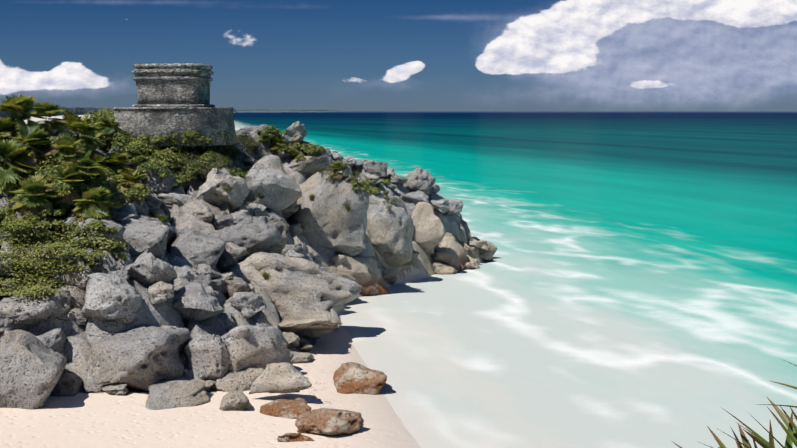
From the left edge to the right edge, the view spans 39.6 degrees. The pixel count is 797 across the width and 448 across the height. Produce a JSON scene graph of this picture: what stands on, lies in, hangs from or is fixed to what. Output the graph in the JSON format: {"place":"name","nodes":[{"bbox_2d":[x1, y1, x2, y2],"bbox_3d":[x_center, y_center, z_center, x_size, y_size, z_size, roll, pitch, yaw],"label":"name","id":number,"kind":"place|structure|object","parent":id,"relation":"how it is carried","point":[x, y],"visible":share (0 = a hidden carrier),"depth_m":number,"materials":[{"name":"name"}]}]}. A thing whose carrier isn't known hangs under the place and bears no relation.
{"place":"outdoors","nodes":[
{"label":"outdoors","id":0,"kind":"place"},
{"bbox_2d":[0,107,339,117],"bbox_3d":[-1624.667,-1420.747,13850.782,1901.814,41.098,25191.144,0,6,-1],"label":"coast","id":1,"kind":"structure","parent":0,"point":[78,111],"depth_m":3866.41,"materials":[{"name":"green"}]},
{"bbox_2d":[0,130,484,447],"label":"terrain","id":2,"kind":"structure","parent":0,"point":[83,419],"depth_m":46.48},
{"bbox_2d":[0,315,13,333],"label":"boulder","id":3,"kind":"object","parent":2,"relation":"on","point":[6,322],"visible":0.79,"depth_m":46.76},
{"bbox_2d":[0,246,20,275],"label":"boulder","id":4,"kind":"object","parent":2,"relation":"on","point":[2,272],"visible":0.5,"depth_m":50.47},
{"bbox_2d":[0,281,24,297],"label":"boulder","id":5,"kind":"object","parent":2,"relation":"on","point":[6,285],"visible":0.12,"depth_m":49.28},
{"bbox_2d":[2,199,22,211],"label":"boulder","id":6,"kind":"object","parent":2,"relation":"on","point":[11,205],"visible":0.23,"depth_m":55.14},
{"bbox_2d":[18,261,37,277],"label":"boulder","id":7,"kind":"object","parent":2,"relation":"on","point":[19,269],"visible":0.21,"depth_m":50.30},
{"bbox_2d":[18,220,39,239],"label":"boulder","id":8,"kind":"object","parent":2,"relation":"on","point":[34,235],"visible":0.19,"depth_m":52.00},
{"bbox_2d":[0,329,66,409],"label":"boulder","id":9,"kind":"object","parent":2,"relation":"on","point":[32,366],"visible":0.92,"depth_m":43.06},
{"bbox_2d":[0,288,73,330],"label":"boulder","id":10,"kind":"object","parent":2,"relation":"on","point":[26,312],"visible":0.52,"depth_m":47.46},
{"bbox_2d":[36,328,67,362],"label":"boulder","id":11,"kind":"object","parent":2,"relation":"on","point":[54,339],"visible":0.35,"depth_m":46.65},
{"bbox_2d":[43,118,69,135],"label":"boulder","id":12,"kind":"object","parent":2,"relation":"on","point":[62,126],"visible":0.02,"depth_m":81.20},
{"bbox_2d":[31,245,92,290],"bbox_3d":[-15.120,1.997,50.323,3.483,2.087,1.166,3,6,25],"label":"boulder","id":13,"kind":"object","parent":2,"relation":"on","point":[80,279],"visible":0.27,"depth_m":49.85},
{"bbox_2d":[50,368,82,396],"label":"boulder","id":14,"kind":"object","parent":2,"relation":"on","point":[68,383],"visible":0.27,"depth_m":45.15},
{"bbox_2d":[57,217,78,230],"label":"boulder","id":15,"kind":"object","parent":2,"relation":"on","point":[71,219],"visible":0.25,"depth_m":53.67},
{"bbox_2d":[57,307,87,325],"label":"boulder","id":16,"kind":"object","parent":2,"relation":"on","point":[76,315],"visible":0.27,"depth_m":48.40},
{"bbox_2d":[48,188,99,216],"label":"boulder","id":17,"kind":"object","parent":2,"relation":"on","point":[71,206],"visible":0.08,"depth_m":55.43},
{"bbox_2d":[77,246,101,265],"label":"boulder","id":18,"kind":"object","parent":2,"relation":"on","point":[87,251],"visible":0.38,"depth_m":50.98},
{"bbox_2d":[83,382,103,392],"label":"boulder","id":19,"kind":"object","parent":2,"relation":"on","point":[89,387],"visible":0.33,"depth_m":45.78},
{"bbox_2d":[80,218,125,249],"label":"boulder","id":20,"kind":"object","parent":2,"relation":"on","point":[120,229],"visible":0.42,"depth_m":52.17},
{"bbox_2d":[98,188,122,209],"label":"boulder","id":21,"kind":"object","parent":2,"relation":"on","point":[118,194],"visible":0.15,"depth_m":56.94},
{"bbox_2d":[81,273,141,324],"bbox_3d":[-12.638,3.369,48.624,2.684,2.389,2.423,-1,6,-14],"label":"boulder","id":22,"kind":"object","parent":2,"relation":"on","point":[114,297],"visible":0.85,"depth_m":47.82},
{"bbox_2d":[102,383,127,395],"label":"rock","id":23,"kind":"object","parent":2,"relation":"on","point":[117,389],"visible":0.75,"depth_m":45.48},
{"bbox_2d":[106,145,130,158],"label":"boulder","id":24,"kind":"object","parent":2,"relation":"on","point":[109,152],"visible":0.17,"depth_m":66.78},
{"bbox_2d":[110,270,132,286],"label":"boulder","id":25,"kind":"object","parent":2,"relation":"on","point":[124,274],"visible":0.6,"depth_m":49.96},
{"bbox_2d":[115,213,137,221],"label":"boulder","id":26,"kind":"object","parent":2,"relation":"on","point":[131,215],"visible":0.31,"depth_m":56.33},
{"bbox_2d":[126,199,142,212],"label":"boulder","id":27,"kind":"object","parent":2,"relation":"on","point":[138,207],"visible":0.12,"depth_m":59.47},
{"bbox_2d":[129,198,148,214],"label":"boulder","id":28,"kind":"object","parent":2,"relation":"on","point":[145,208],"visible":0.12,"depth_m":61.58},
{"bbox_2d":[91,324,189,391],"bbox_3d":[-11.783,5.893,47.703,5.803,2.932,4.196,-4,2,18],"label":"boulder","id":29,"kind":"object","parent":2,"relation":"on","point":[140,357],"visible":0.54,"depth_m":46.11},
{"bbox_2d":[117,218,169,257],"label":"boulder","id":30,"kind":"object","parent":2,"relation":"on","point":[141,236],"visible":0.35,"depth_m":54.29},
{"bbox_2d":[125,252,176,285],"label":"boulder","id":31,"kind":"object","parent":2,"relation":"on","point":[147,269],"visible":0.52,"depth_m":50.06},
{"bbox_2d":[145,194,164,210],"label":"boulder","id":32,"kind":"object","parent":2,"relation":"on","point":[152,202],"visible":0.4,"depth_m":62.35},
{"bbox_2d":[138,217,174,252],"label":"boulder","id":33,"kind":"object","parent":2,"relation":"on","point":[170,235],"visible":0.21,"depth_m":57.02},
{"bbox_2d":[143,164,176,193],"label":"boulder","id":34,"kind":"object","parent":2,"relation":"on","point":[165,185],"visible":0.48,"depth_m":64.25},
{"bbox_2d":[147,281,174,304],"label":"boulder","id":35,"kind":"object","parent":2,"relation":"on","point":[158,292],"visible":0.92,"depth_m":49.42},
{"bbox_2d":[0,94,344,222],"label":"palm plants","id":36,"kind":"object","parent":2,"relation":"on","point":[25,156],"visible":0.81,"depth_m":58.04,"materials":[{"name":"green plant"}]},
{"bbox_2d":[113,63,236,146],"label":"temple of the wind god","id":37,"kind":"structure","parent":2,"relation":"on","point":[173,98],"depth_m":69.24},
{"bbox_2d":[0,186,351,297],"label":"ground cover","id":38,"kind":"object","parent":2,"relation":"on","point":[37,287],"visible":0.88,"depth_m":50.22,"materials":[{"name":"green plant"}]},
{"bbox_2d":[145,377,209,409],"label":"boulder","id":39,"kind":"object","parent":2,"relation":"on","point":[175,393],"visible":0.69,"depth_m":44.77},
{"bbox_2d":[170,186,185,194],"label":"boulder","id":40,"kind":"object","parent":2,"relation":"on","point":[177,190],"visible":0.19,"depth_m":65.21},
{"bbox_2d":[157,193,213,223],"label":"boulder","id":41,"kind":"object","parent":2,"relation":"on","point":[188,204],"visible":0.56,"depth_m":63.63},
{"bbox_2d":[175,269,197,276],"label":"boulder","id":42,"kind":"object","parent":2,"relation":"on","point":[194,272],"visible":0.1,"depth_m":54.05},
{"bbox_2d":[178,270,195,281],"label":"boulder","id":43,"kind":"object","parent":2,"relation":"on","point":[187,275],"visible":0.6,"depth_m":52.93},
{"bbox_2d":[179,170,200,190],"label":"boulder","id":44,"kind":"object","parent":2,"relation":"on","point":[188,184],"visible":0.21,"depth_m":66.85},
{"bbox_2d":[182,369,205,380],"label":"boulder","id":45,"kind":"object","parent":2,"relation":"on","point":[191,374],"visible":0.21,"depth_m":47.11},
{"bbox_2d":[187,146,200,154],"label":"boulder","id":46,"kind":"object","parent":2,"relation":"on","point":[194,149],"visible":0.25,"depth_m":73.35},
{"bbox_2d":[169,228,225,270],"bbox_3d":[-10.439,1.394,57.267,2.890,2.318,3.309,-1,6,-12],"label":"boulder","id":47,"kind":"object","parent":2,"relation":"on","point":[197,247],"visible":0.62,"depth_m":56.17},
{"bbox_2d":[173,282,224,322],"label":"boulder","id":48,"kind":"object","parent":2,"relation":"on","point":[196,301],"visible":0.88,"depth_m":50.57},
{"bbox_2d":[0,107,400,252],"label":"shrubs","id":49,"kind":"object","parent":2,"relation":"on","point":[139,151],"visible":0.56,"depth_m":66.14,"materials":[{"name":"green plant"}]},
{"bbox_2d":[193,274,213,289],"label":"boulder","id":50,"kind":"object","parent":2,"relation":"on","point":[204,279],"visible":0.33,"depth_m":53.29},
{"bbox_2d":[197,378,214,391],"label":"boulder","id":51,"kind":"object","parent":2,"relation":"on","point":[209,384],"visible":0.12,"depth_m":46.77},
{"bbox_2d":[184,333,230,380],"bbox_3d":[-8.268,5.796,48.028,2.193,2.222,1.811,2,1,15],"label":"boulder","id":52,"kind":"object","parent":2,"relation":"on","point":[208,355],"visible":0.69,"depth_m":47.33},
{"bbox_2d":[197,264,220,279],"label":"boulder","id":53,"kind":"object","parent":2,"relation":"on","point":[204,269],"visible":0.48,"depth_m":54.49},
{"bbox_2d":[203,284,219,297],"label":"boulder","id":54,"kind":"object","parent":2,"relation":"on","point":[211,291],"visible":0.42,"depth_m":52.33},
{"bbox_2d":[206,230,220,237],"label":"boulder","id":55,"kind":"object","parent":2,"relation":"on","point":[216,233],"visible":0.25,"depth_m":61.53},
{"bbox_2d":[212,279,227,294],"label":"boulder","id":56,"kind":"object","parent":2,"relation":"on","point":[219,285],"visible":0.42,"depth_m":54.13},
{"bbox_2d":[196,168,248,211],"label":"boulder","id":57,"kind":"object","parent":2,"relation":"on","point":[211,191],"visible":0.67,"depth_m":65.57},
{"bbox_2d":[210,211,235,229],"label":"boulder","id":58,"kind":"object","parent":2,"relation":"on","point":[221,221],"visible":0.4,"depth_m":63.78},
{"bbox_2d":[213,272,234,281],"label":"boulder","id":59,"kind":"object","parent":2,"relation":"on","point":[227,276],"visible":0.4,"depth_m":55.02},
{"bbox_2d":[217,312,235,328],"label":"boulder","id":60,"kind":"object","parent":2,"relation":"on","point":[227,319],"visible":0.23,"depth_m":51.71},
{"bbox_2d":[219,390,248,410],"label":"boulder","id":61,"kind":"object","parent":2,"relation":"on","point":[237,400],"visible":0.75,"depth_m":43.93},
{"bbox_2d":[222,162,245,172],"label":"boulder","id":62,"kind":"object","parent":2,"relation":"on","point":[234,165],"visible":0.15,"depth_m":74.00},
{"bbox_2d":[218,242,250,269],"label":"boulder","id":63,"kind":"object","parent":2,"relation":"on","point":[230,256],"visible":0.73,"depth_m":58.38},
{"bbox_2d":[225,280,249,296],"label":"boulder","id":64,"kind":"object","parent":2,"relation":"on","point":[232,286],"visible":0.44,"depth_m":54.48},
{"bbox_2d":[212,367,263,391],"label":"boulder","id":65,"kind":"object","parent":2,"relation":"on","point":[243,380],"visible":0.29,"depth_m":47.33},
{"bbox_2d":[232,141,243,151],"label":"boulder","id":66,"kind":"object","parent":2,"relation":"on","point":[239,146],"visible":0.33,"depth_m":75.47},
{"bbox_2d":[230,210,251,223],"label":"boulder","id":67,"kind":"object","parent":2,"relation":"on","point":[240,216],"visible":0.56,"depth_m":64.50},
{"bbox_2d":[235,130,249,136],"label":"boulder","id":68,"kind":"object","parent":2,"relation":"on","point":[244,133],"visible":0.56,"depth_m":77.13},
{"bbox_2d":[225,292,266,317],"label":"boulder","id":69,"kind":"object","parent":2,"relation":"on","point":[248,304],"visible":0.96,"depth_m":52.85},
{"bbox_2d":[239,126,257,135],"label":"boulder","id":70,"kind":"object","parent":2,"relation":"on","point":[250,129],"visible":0.21,"depth_m":79.12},
{"bbox_2d":[243,158,256,165],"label":"boulder","id":71,"kind":"object","parent":2,"relation":"on","point":[250,161],"visible":0.65,"depth_m":75.80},
{"bbox_2d":[219,216,289,254],"bbox_3d":[-8.145,1.076,62.079,4.111,3.027,3.644,-2,2,-7],"label":"boulder","id":72,"kind":"object","parent":2,"relation":"on","point":[258,234],"visible":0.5,"depth_m":61.08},
{"bbox_2d":[248,203,266,212],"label":"boulder","id":73,"kind":"object","parent":2,"relation":"on","point":[254,205],"visible":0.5,"depth_m":68.14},
{"bbox_2d":[251,208,263,216],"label":"boulder","id":74,"kind":"object","parent":2,"relation":"on","point":[257,212],"visible":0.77,"depth_m":67.09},
{"bbox_2d":[221,324,294,371],"bbox_3d":[-6.443,5.930,49.419,2.394,3.263,4.000,8,10,55],"label":"boulder","id":75,"kind":"object","parent":2,"relation":"on","point":[247,346],"visible":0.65,"depth_m":48.27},
{"bbox_2d":[249,124,290,161],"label":"boulder","id":76,"kind":"object","parent":2,"relation":"on","point":[264,151],"visible":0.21,"depth_m":77.36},
{"bbox_2d":[244,155,302,212],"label":"boulder","id":77,"kind":"object","parent":2,"relation":"on","point":[273,182],"visible":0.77,"depth_m":69.10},
{"bbox_2d":[249,362,311,393],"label":"boulder","id":78,"kind":"object","parent":2,"relation":"on","point":[284,377],"visible":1,"depth_m":45.57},
{"bbox_2d":[260,398,310,418],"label":"boulder","id":79,"kind":"object","parent":2,"relation":"on","point":[295,408],"visible":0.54,"depth_m":43.57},
{"bbox_2d":[281,201,298,218],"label":"boulder","id":80,"kind":"object","parent":2,"relation":"on","point":[289,211],"visible":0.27,"depth_m":71.44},
{"bbox_2d":[282,332,299,348],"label":"boulder","id":81,"kind":"object","parent":2,"relation":"on","point":[292,339],"visible":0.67,"depth_m":53.99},
{"bbox_2d":[282,121,306,145],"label":"boulder","id":82,"kind":"object","parent":2,"relation":"on","point":[296,132],"visible":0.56,"depth_m":81.04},
{"bbox_2d":[281,243,307,257],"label":"boulder","id":83,"kind":"object","parent":2,"relation":"on","point":[301,248],"visible":0.42,"depth_m":65.88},
{"bbox_2d":[228,252,361,338],"bbox_3d":[-6.577,3.499,59.585,8.504,4.164,5.975,9,6,17],"label":"boulder","id":84,"kind":"object","parent":2,"relation":"on","point":[298,288],"visible":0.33,"depth_m":57.81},
{"bbox_2d":[285,250,304,257],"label":"boulder","id":85,"kind":"object","parent":2,"relation":"on","point":[291,253],"visible":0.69,"depth_m":64.89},
{"bbox_2d":[288,223,302,234],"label":"boulder","id":86,"kind":"object","parent":2,"relation":"on","point":[296,229],"visible":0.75,"depth_m":71.01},
{"bbox_2d":[277,433,314,441],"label":"rock","id":87,"kind":"object","parent":2,"relation":"on","point":[292,437],"visible":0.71,"depth_m":40.17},
{"bbox_2d":[291,351,313,363],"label":"boulder","id":88,"kind":"object","parent":2,"relation":"on","point":[299,357],"visible":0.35,"depth_m":52.91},
{"bbox_2d":[293,339,312,351],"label":"boulder","id":89,"kind":"object","parent":2,"relation":"on","point":[304,345],"visible":0.6,"depth_m":55.02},
{"bbox_2d":[275,318,339,332],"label":"boulder","id":90,"kind":"object","parent":2,"relation":"on","point":[288,326],"visible":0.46,"depth_m":54.63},
{"bbox_2d":[287,154,332,177],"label":"boulder","id":91,"kind":"object","parent":2,"relation":"on","point":[309,166],"visible":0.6,"depth_m":76.83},
{"bbox_2d":[306,245,318,257],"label":"boulder","id":92,"kind":"object","parent":2,"relation":"on","point":[314,253],"visible":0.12,"depth_m":69.03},
{"bbox_2d":[318,147,331,156],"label":"boulder","id":93,"kind":"object","parent":2,"relation":"on","point":[328,152],"visible":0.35,"depth_m":81.37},
{"bbox_2d":[290,171,368,256],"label":"boulder","id":94,"kind":"object","parent":2,"relation":"on","point":[324,218],"visible":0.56,"depth_m":71.67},
{"bbox_2d":[295,408,363,434],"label":"boulder","id":95,"kind":"object","parent":2,"relation":"on","point":[326,421],"visible":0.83,"depth_m":41.28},
{"bbox_2d":[331,152,342,162],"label":"boulder","id":96,"kind":"object","parent":2,"relation":"on","point":[336,156],"visible":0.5,"depth_m":81.91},
{"bbox_2d":[331,273,355,280],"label":"boulder","id":97,"kind":"object","parent":2,"relation":"on","point":[347,276],"visible":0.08,"depth_m":69.14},
{"bbox_2d":[343,156,355,167],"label":"boulder","id":98,"kind":"object","parent":2,"relation":"on","point":[351,160],"visible":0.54,"depth_m":83.79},
{"bbox_2d":[351,160,365,172],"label":"boulder","id":99,"kind":"object","parent":2,"relation":"on","point":[359,164],"visible":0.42,"depth_m":84.18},
{"bbox_2d":[329,254,389,295],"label":"boulder","id":100,"kind":"object","parent":2,"relation":"on","point":[366,273],"visible":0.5,"depth_m":72.67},
{"bbox_2d":[333,362,386,394],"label":"boulder","id":101,"kind":"object","parent":2,"relation":"on","point":[352,378],"visible":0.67,"depth_m":47.78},
{"bbox_2d":[365,174,379,184],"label":"boulder","id":102,"kind":"object","parent":2,"relation":"on","point":[374,178],"visible":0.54,"depth_m":82.32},
{"bbox_2d":[363,160,387,177],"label":"boulder","id":103,"kind":"object","parent":2,"relation":"on","point":[379,169],"visible":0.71,"depth_m":83.98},
{"bbox_2d":[376,180,396,189],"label":"boulder","id":104,"kind":"object","parent":2,"relation":"on","point":[391,186],"visible":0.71,"depth_m":83.82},
{"bbox_2d":[382,268,397,284],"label":"boulder","id":105,"kind":"object","parent":2,"relation":"on","point":[390,276],"visible":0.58,"depth_m":76.67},
{"bbox_2d":[367,194,413,265],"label":"boulder","id":106,"kind":"object","parent":2,"relation":"on","point":[390,231],"visible":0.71,"depth_m":77.27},
{"bbox_2d":[387,168,395,176],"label":"boulder","id":107,"kind":"object","parent":2,"relation":"on","point":[391,171],"visible":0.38,"depth_m":86.86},
{"bbox_2d":[391,175,407,184],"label":"boulder","id":108,"kind":"object","parent":2,"relation":"on","point":[398,180],"visible":0.92,"depth_m":85.13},
{"bbox_2d":[405,249,418,263],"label":"boulder","id":109,"kind":"object","parent":2,"relation":"on","point":[414,257],"visible":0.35,"depth_m":79.44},
{"bbox_2d":[401,190,428,204],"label":"boulder","id":110,"kind":"object","parent":2,"relation":"on","point":[418,196],"visible":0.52,"depth_m":84.50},
{"bbox_2d":[403,167,435,195],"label":"boulder","id":111,"kind":"object","parent":2,"relation":"on","point":[421,179],"visible":0.85,"depth_m":86.55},
{"bbox_2d":[411,202,444,253],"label":"boulder","id":112,"kind":"object","parent":2,"relation":"on","point":[429,232],"visible":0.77,"depth_m":82.15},
{"bbox_2d":[431,183,440,192],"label":"boulder","id":113,"kind":"object","parent":2,"relation":"on","point":[435,188],"visible":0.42,"depth_m":88.64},
{"bbox_2d":[429,199,450,211],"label":"boulder","id":114,"kind":"object","parent":2,"relation":"on","point":[441,205],"visible":0.94,"depth_m":85.91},
{"bbox_2d":[432,261,457,274],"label":"rock","id":115,"kind":"object","parent":2,"relation":"on","point":[439,268],"visible":0.48,"depth_m":82.74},
{"bbox_2d":[431,234,468,270],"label":"boulder","id":116,"kind":"object","parent":2,"relation":"on","point":[448,250],"visible":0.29,"depth_m":84.38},
{"bbox_2d":[442,198,462,214],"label":"boulder","id":117,"kind":"object","parent":2,"relation":"on","point":[455,205],"visible":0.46,"depth_m":89.37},
{"bbox_2d":[459,241,474,254],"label":"boulder","id":118,"kind":"object","parent":2,"relation":"on","point":[468,249],"visible":0.38,"depth_m":87.23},
{"bbox_2d":[466,254,478,268],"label":"boulder","id":119,"kind":"object","parent":2,"relation":"on","point":[472,263],"visible":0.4,"depth_m":85.51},
{"bbox_2d":[467,240,486,248],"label":"boulder","id":120,"kind":"object","parent":2,"relation":"on","point":[477,244],"visible":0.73,"depth_m":88.40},
{"bbox_2d":[472,236,496,254],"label":"boulder","id":121,"kind":"object","parent":2,"relation":"on","point":[490,246],"visible":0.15,"depth_m":91.22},
{"bbox_2d":[479,246,493,261],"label":"boulder","id":122,"kind":"object","parent":2,"relation":"on","point":[485,254],"visible":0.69,"depth_m":89.41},
{"bbox_2d":[673,360,796,447],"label":"yucca","id":123,"kind":"object","parent":2,"relation":"on","point":[790,431],"visible":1,"depth_m":4.17,"materials":[{"name":"green plant"}]},
{"bbox_2d":[0,0,796,110],"label":"sky","id":124,"kind":"structure","parent":0,"point":[339,55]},
{"bbox_2d":[24,111,796,447],"bbox_3d":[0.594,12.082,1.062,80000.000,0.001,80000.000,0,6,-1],"label":"sea","id":125,"kind":"structure","parent":0,"point":[632,283],"depth_m":77.81,"materials":[{"name":"liquid"}]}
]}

